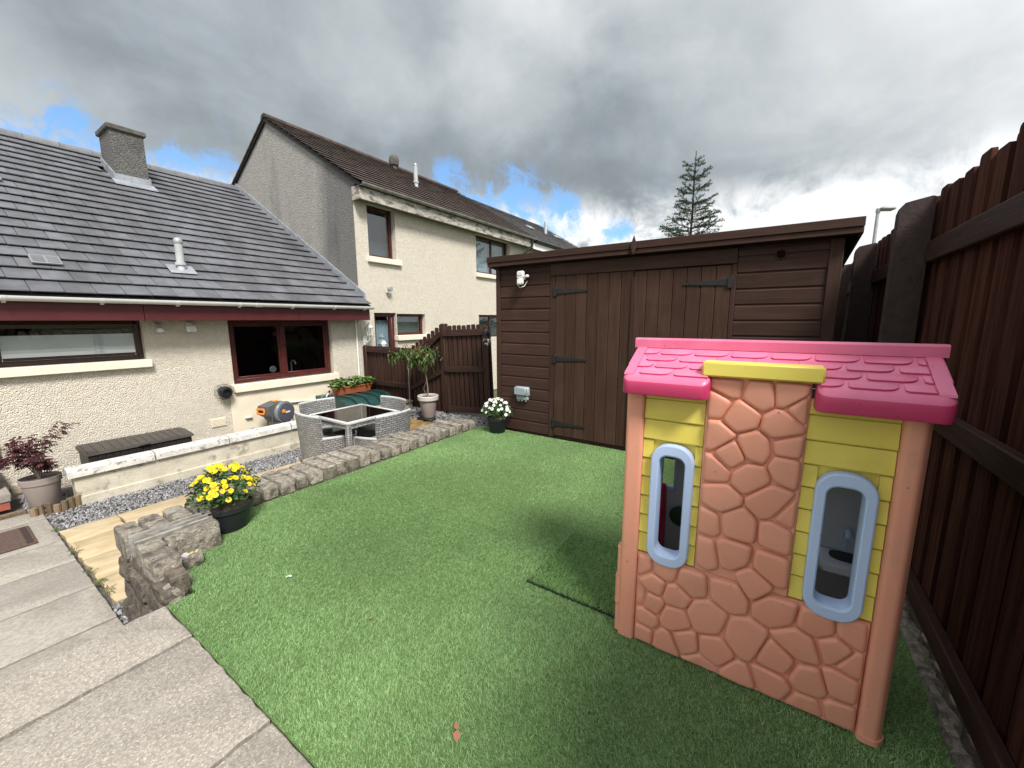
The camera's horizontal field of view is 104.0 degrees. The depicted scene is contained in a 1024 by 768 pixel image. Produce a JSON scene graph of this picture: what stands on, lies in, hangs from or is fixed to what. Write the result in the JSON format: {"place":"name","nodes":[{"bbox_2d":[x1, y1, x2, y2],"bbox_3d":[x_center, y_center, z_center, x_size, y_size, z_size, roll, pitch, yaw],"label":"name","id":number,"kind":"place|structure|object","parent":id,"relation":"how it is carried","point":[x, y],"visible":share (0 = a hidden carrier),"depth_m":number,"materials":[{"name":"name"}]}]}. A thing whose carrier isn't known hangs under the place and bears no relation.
{"place":"outdoors","nodes":[
{"label":"outdoors","id":0,"kind":"place"},
{"bbox_2d":[0,513,123,681],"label":"path","id":1,"kind":"structure","parent":0,"point":[53,602],"depth_m":2.83,"materials":[{"name":"concrete"}]},
{"bbox_2d":[0,526,37,553],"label":"doormat","id":2,"kind":"object","parent":1,"relation":"on","point":[17,538],"visible":1,"depth_m":3.63,"materials":[{"name":"brown rubber"}]},
{"bbox_2d":[92,578,106,584],"bbox_3d":[-3.151,1.515,3.063,0.105,0.016,0.104,-5,10,-26],"label":"weed tuft","id":3,"kind":"object","parent":1,"relation":"on","point":[95,582],"visible":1,"depth_m":3.06,"materials":[{"name":"green plant"}]},
{"bbox_2d":[0,606,312,767],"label":"path","id":4,"kind":"structure","parent":0,"point":[159,688],"depth_m":1.53,"materials":[{"name":"concrete"}]},
{"bbox_2d":[59,418,434,603],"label":"patio","id":5,"kind":"structure","parent":0,"point":[95,541],"depth_m":3.66,"materials":[{"name":"beige wood"}]},
{"bbox_2d":[100,584,115,594],"bbox_3d":[-2.995,1.524,2.966,0.098,0.027,0.188,-9,13,-43],"label":"weed tuft","id":6,"kind":"object","parent":5,"relation":"on","point":[107,589],"visible":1,"depth_m":2.96,"materials":[{"name":"green plant"}]},
{"bbox_2d":[294,411,355,462],"bbox_3d":[-2.625,0.732,5.619,0.622,0.739,0.586,6,11,33],"label":"garden chair","id":7,"kind":"object","parent":5,"relation":"on","point":[316,439],"visible":0.76,"depth_m":5.37,"materials":[{"name":"grey wicker"}]},
{"bbox_2d":[309,404,399,446],"bbox_3d":[-2.308,0.731,5.941,0.925,0.639,0.900,6,11,33],"label":"garden table","id":8,"kind":"object","parent":5,"relation":"on","point":[348,419],"visible":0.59,"depth_m":5.67,"materials":[{"name":"grey wicker"}]},
{"bbox_2d":[356,395,405,437],"bbox_3d":[-2.070,0.608,6.389,0.622,0.739,0.586,6,11,33],"label":"garden chair","id":9,"kind":"object","parent":5,"relation":"on","point":[390,402],"visible":0.25,"depth_m":6.43,"materials":[{"name":"grey wicker"}]},
{"bbox_2d":[353,408,410,445],"bbox_3d":[-1.804,0.728,5.632,0.586,0.739,0.622,6,11,33],"label":"garden chair","id":10,"kind":"object","parent":5,"relation":"on","point":[391,423],"visible":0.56,"depth_m":5.40,"materials":[{"name":"grey wicker"}]},
{"bbox_2d":[0,406,495,624],"bbox_3d":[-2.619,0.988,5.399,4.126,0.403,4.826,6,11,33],"label":"gravel","id":11,"kind":"structure","parent":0,"point":[123,500],"depth_m":4.60,"materials":[{"name":"grey gravel"}]},
{"bbox_2d":[0,422,80,507],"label":"potted maple","id":12,"kind":"object","parent":11,"relation":"on","point":[38,486],"visible":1,"depth_m":4.20,"materials":[{"name":"plant"}]},
{"bbox_2d":[75,427,193,463],"bbox_3d":[-4.882,0.930,5.252,0.560,0.468,1.040,6,11,33],"label":"storage box","id":13,"kind":"object","parent":11,"relation":"on","point":[109,449],"visible":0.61,"depth_m":5.06,"materials":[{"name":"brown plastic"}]},
{"bbox_2d":[298,397,355,434],"bbox_3d":[-2.882,0.632,6.246,0.586,0.739,0.622,6,11,33],"label":"garden chair","id":14,"kind":"object","parent":11,"relation":"on","point":[315,406],"visible":0.31,"depth_m":6.32,"materials":[{"name":"grey wicker"}]},
{"bbox_2d":[315,390,391,408],"bbox_3d":[-2.962,0.399,7.611,0.900,0.661,1.155,6,11,33],"label":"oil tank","id":15,"kind":"object","parent":11,"relation":"on","point":[370,397],"visible":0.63,"depth_m":7.41,"materials":[{"name":"green plastic"}]},
{"bbox_2d":[327,375,374,394],"bbox_3d":[-3.104,0.002,7.780,0.376,0.323,1.027,6,11,33],"label":"trough planter","id":16,"kind":"object","parent":15,"relation":"on","point":[361,384],"visible":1,"depth_m":7.69,"materials":[{"name":"ceramic"}]},
{"bbox_2d":[378,399,412,408],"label":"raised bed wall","id":17,"kind":"structure","parent":11,"relation":"on","point":[408,404],"depth_m":7.56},
{"bbox_2d":[408,368,409,400],"bbox_3d":[-1.925,0.042,7.489,0.015,0.680,0.015,2,9,11],"label":"garden cane","id":18,"kind":"object","parent":17,"relation":"on","point":[409,384],"visible":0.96,"depth_m":7.48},
{"bbox_2d":[363,324,447,414],"bbox_3d":[-2.098,-0.188,7.727,2.290,1.940,0.100,6,11,33],"label":"picket fence","id":19,"kind":"object","parent":11,"relation":"on","point":[394,381],"visible":0.62,"depth_m":7.63,"materials":[{"name":"brown wood"}]},
{"bbox_2d":[442,324,494,414],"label":"garden gate","id":20,"kind":"structure","parent":19,"relation":"attached to","point":[468,369],"depth_m":6.85,"materials":[{"name":"brown wood"}]},
{"bbox_2d":[387,344,441,420],"bbox_3d":[-1.676,-0.064,7.000,0.946,1.306,0.705,6,11,33],"label":"potted tree","id":21,"kind":"object","parent":11,"relation":"on","point":[428,401],"visible":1,"depth_m":6.85,"materials":[{"name":"green plant"}]},
{"bbox_3d":[0.031,0.014,6.493,0.620,1.920,0.100,6,11,33],"label":"gate post","id":22,"kind":"object","parent":11,"relation":"on","visible":0},
{"bbox_2d":[482,329,491,345],"bbox_3d":[-0.379,-0.750,6.413,0.184,0.264,0.164,6,11,33],"label":"gate lamp","id":23,"kind":"object","parent":22,"relation":"attached to","point":[486,333],"visible":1,"depth_m":6.38,"materials":[{"name":"black metal"}]},
{"bbox_2d":[231,113,536,388],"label":"two storey house","id":24,"kind":"structure","parent":0,"point":[373,228],"depth_m":9.13,"materials":[{"name":"beige paint"}]},
{"bbox_2d":[363,322,372,344],"bbox_3d":[-2.942,-1.035,8.190,0.251,0.470,0.164,6,11,33],"label":"wall lantern","id":25,"kind":"object","parent":24,"relation":"attached to","point":[365,342],"depth_m":8.17,"materials":[{"name":"white plastic"}]},
{"bbox_2d":[366,205,401,265],"bbox_3d":[-2.767,-3.127,8.470,0.260,1.142,0.860,6,11,33],"label":"window","id":26,"kind":"structure","parent":24,"relation":"in","point":[388,260],"depth_m":8.61,"materials":[{"name":"brown wood"}]},
{"bbox_2d":[374,313,394,348],"bbox_3d":[-2.824,-0.509,8.874,0.070,2.095,0.575,6,11,33],"label":"door","id":27,"kind":"structure","parent":24,"relation":"in","point":[390,316],"depth_m":8.90,"materials":[{"name":"brown wood"}]},
{"bbox_2d":[386,287,392,292],"bbox_3d":[-2.646,-2.022,8.597,0.129,0.130,0.130,6,11,33],"label":"wall sensor","id":28,"kind":"object","parent":24,"relation":"attached to","point":[390,289],"depth_m":8.57,"materials":[{"name":"white plastic"}]},
{"bbox_2d":[395,314,430,340],"bbox_3d":[-2.351,-1.337,9.364,0.240,0.592,0.995,6,11,33],"label":"window","id":29,"kind":"structure","parent":24,"relation":"in","point":[401,336],"depth_m":9.33,"materials":[{"name":"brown wood"}]},
{"bbox_2d":[479,315,495,336],"bbox_3d":[-0.690,-1.743,12.015,0.070,0.644,1.350,6,11,33],"label":"window","id":30,"kind":"structure","parent":24,"relation":"in","point":[488,316],"depth_m":11.96,"materials":[{"name":"brown wood"}]},
{"bbox_2d":[476,235,505,278],"bbox_3d":[-0.558,-3.656,11.744,0.260,1.142,1.790,6,11,33],"label":"window","id":31,"kind":"structure","parent":24,"relation":"in","point":[489,275],"depth_m":11.67,"materials":[{"name":"brown wood"}]},
{"bbox_2d":[0,0,1023,264],"label":"sky","id":32,"kind":"structure","parent":0,"point":[581,118],"materials":[{"name":"grey"}]},
{"bbox_2d":[462,195,576,252],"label":"terraced house","id":33,"kind":"structure","parent":0,"point":[546,240],"depth_m":15.14,"materials":[{"name":"brown tile"}]},
{"bbox_2d":[167,425,954,767],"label":"lawn","id":34,"kind":"structure","parent":0,"point":[537,518],"depth_m":1.88,"materials":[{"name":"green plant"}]},
{"bbox_2d":[180,549,203,568],"bbox_3d":[-2.001,1.089,2.491,0.098,0.082,0.123,9,13,43],"label":"loose stone","id":35,"kind":"object","parent":34,"relation":"on","point":[192,558],"visible":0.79,"depth_m":2.47,"materials":[{"name":"stone"}]},
{"bbox_2d":[184,462,260,534],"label":"potted pansies","id":36,"kind":"object","parent":34,"relation":"on","point":[231,513],"visible":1,"depth_m":2.85,"materials":[{"name":"yellow plant"}]},
{"bbox_2d":[453,722,459,741],"bbox_3d":[-0.204,1.269,1.461,0.027,0.012,0.066,-3,10,-18],"label":"fallen leaf","id":37,"kind":"object","parent":34,"relation":"on","point":[456,735],"visible":1,"depth_m":1.45,"materials":[{"name":"brown plant"}]},
{"bbox_2d":[480,397,512,433],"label":"potted violas","id":38,"kind":"object","parent":34,"relation":"on","point":[497,423],"visible":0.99,"depth_m":5.34,"materials":[{"name":"white plant"}]},
{"bbox_2d":[527,531,617,618],"bbox_3d":[0.494,1.113,2.422,0.610,0.034,0.688,6,11,33],"label":"turf offcut","id":39,"kind":"object","parent":34,"relation":"on","point":[576,567],"visible":0.77,"depth_m":2.37,"materials":[{"name":"green plastic"}]},
{"bbox_2d":[487,216,866,459],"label":"garden shed","id":40,"kind":"structure","parent":34,"relation":"on","point":[572,324],"depth_m":4.37,"materials":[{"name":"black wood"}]},
{"bbox_2d":[514,386,529,401],"bbox_3d":[0.130,0.132,5.266,0.210,0.195,0.083,6,11,33],"label":"socket box","id":41,"kind":"object","parent":40,"relation":"attached to","point":[522,393],"visible":1,"depth_m":5.24,"materials":[{"name":"grey plastic"}]},
{"bbox_2d":[517,271,528,287],"bbox_3d":[0.130,-1.303,4.993,0.141,0.206,0.128,-3,10,-18],"label":"flood light","id":42,"kind":"object","parent":40,"relation":"attached to","point":[521,276],"visible":1,"depth_m":4.95,"materials":[{"name":"white plastic"}]},
{"bbox_2d":[551,271,636,446],"bbox_3d":[0.932,-0.283,4.716,1.004,1.975,0.058,6,11,33],"label":"door","id":43,"kind":"structure","parent":40,"relation":"in","point":[595,313],"depth_m":4.69,"materials":[{"name":"brown wood"}]},
{"bbox_2d":[634,265,733,353],"bbox_3d":[1.717,-0.199,4.200,0.947,1.967,0.058,6,11,33],"label":"door","id":44,"kind":"structure","parent":40,"relation":"in","point":[691,303],"depth_m":4.07,"materials":[{"name":"brown wood"}]},
{"bbox_2d":[614,337,957,747],"bbox_3d":[1.022,0.523,1.725,1.027,1.417,0.532,6,11,33],"label":"playhouse","id":45,"kind":"object","parent":34,"relation":"on","point":[766,545],"visible":1,"depth_m":1.51,"materials":[{"name":"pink plastic"}]},
{"bbox_2d":[658,483,666,546],"bbox_3d":[0.777,0.843,2.125,0.040,0.660,0.090,6,11,33],"label":"toy door","id":46,"kind":"structure","parent":45,"relation":"in","point":[662,516],"depth_m":2.07,"materials":[{"name":"red plastic"}]},
{"bbox_2d":[661,458,677,490],"bbox_3d":[0.832,0.398,2.123,0.088,0.340,0.013,6,11,33],"label":"back window frame","id":47,"kind":"structure","parent":45,"relation":"in","point":[671,488],"depth_m":2.11,"materials":[{"name":"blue plastic"}]},
{"bbox_2d":[646,443,694,567],"bbox_3d":[0.688,0.527,1.737,0.172,0.552,0.066,6,11,33],"label":"window frame","id":48,"kind":"structure","parent":45,"relation":"in","point":[666,557],"depth_m":1.71,"materials":[{"name":"blue plastic"}]},
{"bbox_2d":[802,471,879,622],"bbox_3d":[1.161,0.576,1.425,0.172,0.552,0.066,6,11,33],"label":"window frame","id":49,"kind":"structure","parent":45,"relation":"in","point":[849,608],"depth_m":1.40,"materials":[{"name":"blue plastic"}]},
{"bbox_2d":[900,600,977,767],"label":"edging kerb","id":50,"kind":"structure","parent":34,"relation":"on","point":[948,721],"depth_m":1.59,"materials":[{"name":"stone"}]},
{"bbox_2d":[905,595,983,767],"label":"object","id":51,"kind":"structure","parent":0,"point":[969,746],"depth_m":1.65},
{"bbox_2d":[833,122,1023,767],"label":"board fence","id":52,"kind":"object","parent":51,"relation":"on","point":[946,266],"visible":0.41,"depth_m":1.75,"materials":[{"name":"brown wood"}]},
{"label":"ground","id":53,"kind":"structure","parent":0,"visible":0},
{"bbox_2d":[0,494,81,520],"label":"log edging","id":54,"kind":"object","parent":53,"relation":"on","point":[73,502],"visible":0.6,"depth_m":4.18,"materials":[{"name":"brown wood"}]},
{"bbox_2d":[63,420,299,505],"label":"wall","id":55,"kind":"structure","parent":53,"relation":"on","point":[100,481],"depth_m":5.04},
{"bbox_2d":[0,122,374,511],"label":"bungalow","id":56,"kind":"object","parent":53,"relation":"on","point":[114,249],"visible":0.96,"depth_m":5.99,"materials":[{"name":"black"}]},
{"bbox_2d":[0,321,152,377],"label":"window","id":57,"kind":"structure","parent":56,"relation":"in","point":[39,350],"depth_m":4.88,"materials":[{"name":"white glass"}]},
{"bbox_2d":[154,322,164,331],"bbox_3d":[-4.834,-0.778,5.486,0.120,0.136,0.090,6,11,33],"label":"motion sensor","id":58,"kind":"object","parent":56,"relation":"attached to","point":[159,329],"visible":1,"depth_m":5.46,"materials":[{"name":"white plastic"}]},
{"bbox_2d":[186,322,196,331],"bbox_3d":[-4.627,-0.821,5.759,0.146,0.136,0.120,6,11,33],"label":"flood light","id":59,"kind":"object","parent":56,"relation":"attached to","point":[190,327],"visible":1,"depth_m":5.74,"materials":[{"name":"white plastic"}]},
{"bbox_2d":[214,384,233,398],"bbox_3d":[-4.431,0.122,6.174,0.182,0.244,0.244,6,11,33],"label":"boiler flue","id":60,"kind":"object","parent":56,"relation":"attached to","point":[225,392],"visible":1,"depth_m":6.15,"materials":[{"name":"black"}]},
{"bbox_2d":[256,400,294,425],"bbox_3d":[-3.919,0.591,6.660,0.542,0.672,0.537,-6,11,-33],"label":"hose reel","id":61,"kind":"object","parent":56,"relation":"attached to","point":[272,411],"visible":0.94,"depth_m":6.48,"materials":[{"name":"grey plastic"}]},
{"bbox_2d":[227,320,339,392],"bbox_3d":[-3.953,-0.542,7.026,0.230,1.130,1.815,6,11,33],"label":"window","id":62,"kind":"structure","parent":56,"relation":"in","point":[279,325],"depth_m":6.98,"materials":[{"name":"brown wood"}]},
{"bbox_2d":[113,417,476,623],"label":"stone wall","id":63,"kind":"structure","parent":53,"relation":"on","point":[154,572],"depth_m":2.67,"materials":[{"name":"stone"}]},
{"bbox_2d":[658,151,724,236],"bbox_3d":[5.673,-3.544,12.722,3.475,7.161,3.257,-5,10,-27],"label":"fir tree","id":64,"kind":"object","parent":53,"relation":"on","point":[694,178],"visible":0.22,"depth_m":12.21,"materials":[{"name":"green plant"}]},
{"bbox_2d":[872,206,895,242],"bbox_3d":[13.405,-3.354,14.841,0.573,6.071,0.320,2,9,14],"label":"street lamp","id":65,"kind":"object","parent":53,"relation":"on","point":[884,208],"visible":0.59,"depth_m":14.42,"materials":[{"name":"white metal"}]}
]}

